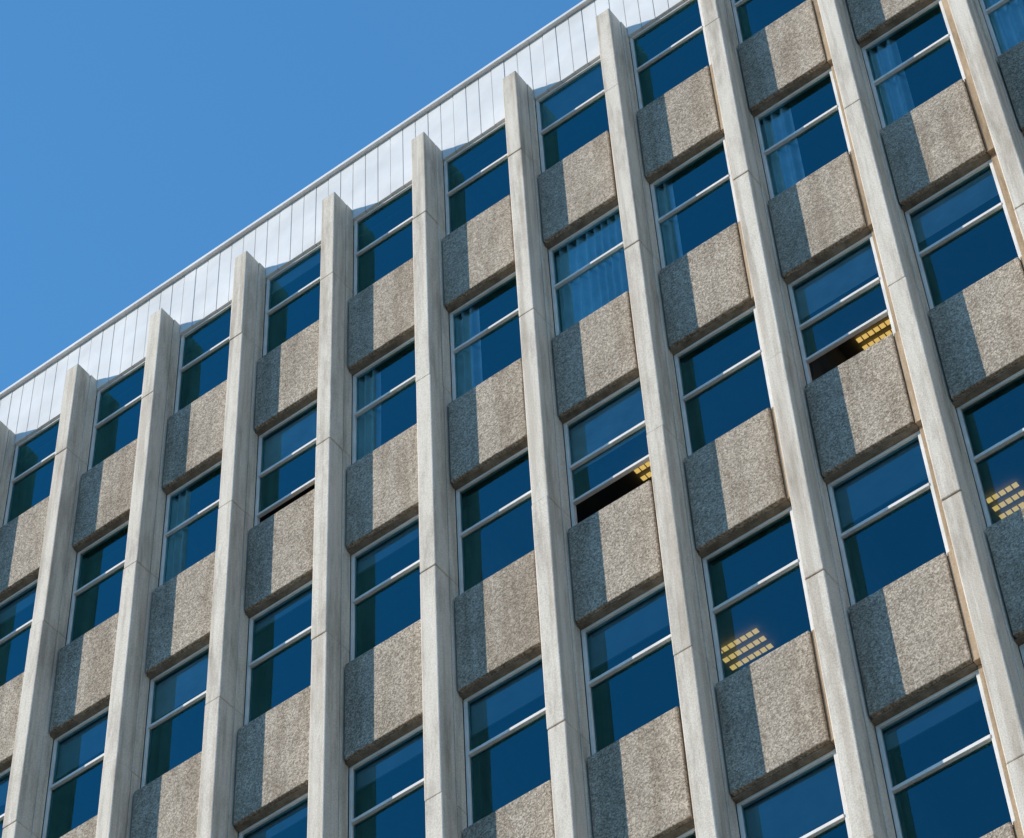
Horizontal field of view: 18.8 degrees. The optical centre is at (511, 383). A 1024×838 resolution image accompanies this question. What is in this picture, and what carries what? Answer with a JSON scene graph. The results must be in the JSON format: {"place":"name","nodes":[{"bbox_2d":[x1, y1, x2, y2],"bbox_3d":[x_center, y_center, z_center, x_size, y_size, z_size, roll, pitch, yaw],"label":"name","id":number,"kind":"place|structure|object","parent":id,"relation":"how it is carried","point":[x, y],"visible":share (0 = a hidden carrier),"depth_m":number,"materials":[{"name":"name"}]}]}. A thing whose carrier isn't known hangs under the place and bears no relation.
{"place":"outdoors","nodes":[
{"label":"outdoors","id":0,"kind":"place"},
{"bbox_2d":[0,0,582,391],"label":"sky","id":1,"kind":"structure","parent":0,"point":[138,138],"materials":[{"name":"blue"}]},
{"bbox_2d":[0,0,686,447],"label":"fascia cladding","id":2,"kind":"structure","parent":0,"point":[544,64],"depth_m":39.00,"materials":[{"name":"white metal"}]},
{"bbox_2d":[0,0,594,398],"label":"roof edge trim","id":3,"kind":"structure","parent":2,"relation":"attached to","point":[317,182],"depth_m":39.67,"materials":[{"name":"grey metal"}]},
{"bbox_2d":[12,0,699,464],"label":"roof slab","id":4,"kind":"structure","parent":2,"relation":"attached to","point":[672,22],"depth_m":39.52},
{"bbox_2d":[0,0,1023,837],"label":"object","id":5,"kind":"object","parent":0,"point":[964,796],"visible":0.17,"depth_m":32.41,"materials":[{"name":"paint"}]},
{"bbox_2d":[634,319,1023,670],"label":"ceiling lamps","id":6,"kind":"object","parent":5,"relation":"attached to","point":[756,630],"visible":0.8,"depth_m":29.47,"materials":[{"name":"yellow"}]},
{"bbox_2d":[10,5,1023,837],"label":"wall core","id":7,"kind":"object","parent":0,"point":[744,327],"visible":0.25,"depth_m":33.20,"materials":[{"name":"concrete"}]},
{"bbox_2d":[0,65,981,837],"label":"roller blinds","id":8,"kind":"object","parent":7,"relation":"attached to","point":[810,801],"visible":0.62,"depth_m":28.99,"materials":[{"name":"blue fabric"}]},
{"bbox_2d":[0,0,1023,837],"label":"lintels","id":9,"kind":"object","parent":7,"relation":"attached to","point":[892,712],"visible":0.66,"depth_m":31.27,"materials":[{"name":"concrete"}]},
{"bbox_2d":[0,0,1023,837],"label":"window frames","id":10,"kind":"structure","parent":7,"relation":"attached to","point":[740,596],"depth_m":32.02,"materials":[{"name":"silver metal"}]},
{"bbox_2d":[0,0,1023,837],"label":"spandrel panels","id":11,"kind":"object","parent":7,"relation":"attached to","point":[910,636],"visible":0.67,"depth_m":31.07,"materials":[{"name":"grey concrete"}]},
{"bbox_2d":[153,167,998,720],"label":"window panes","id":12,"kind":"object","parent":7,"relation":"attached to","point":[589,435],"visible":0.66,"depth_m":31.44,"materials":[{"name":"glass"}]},
{"bbox_2d":[165,0,1023,581],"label":"curtains","id":13,"kind":"object","parent":7,"relation":"attached to","point":[595,288],"visible":0.66,"depth_m":33.78,"materials":[{"name":"fabric"}]},
{"bbox_2d":[609,0,1023,837],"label":"pier returns","id":14,"kind":"object","parent":7,"relation":"attached to","point":[981,120],"visible":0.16,"depth_m":29.18,"materials":[{"name":"concrete"}]},
{"bbox_3d":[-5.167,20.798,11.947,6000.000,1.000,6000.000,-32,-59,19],"label":"ground","id":15,"kind":"structure","parent":0,"visible":0},
{"bbox_2d":[0,0,1023,837],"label":"fins","id":16,"kind":"object","parent":15,"relation":"on","point":[848,726],"visible":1,"depth_m":31.45,"materials":[{"name":"beige concrete"}]},
{"bbox_2d":[0,0,1023,837],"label":"fin bases","id":17,"kind":"object","parent":15,"relation":"on","point":[344,640],"visible":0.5,"depth_m":32.27,"materials":[{"name":"concrete"}]}
]}

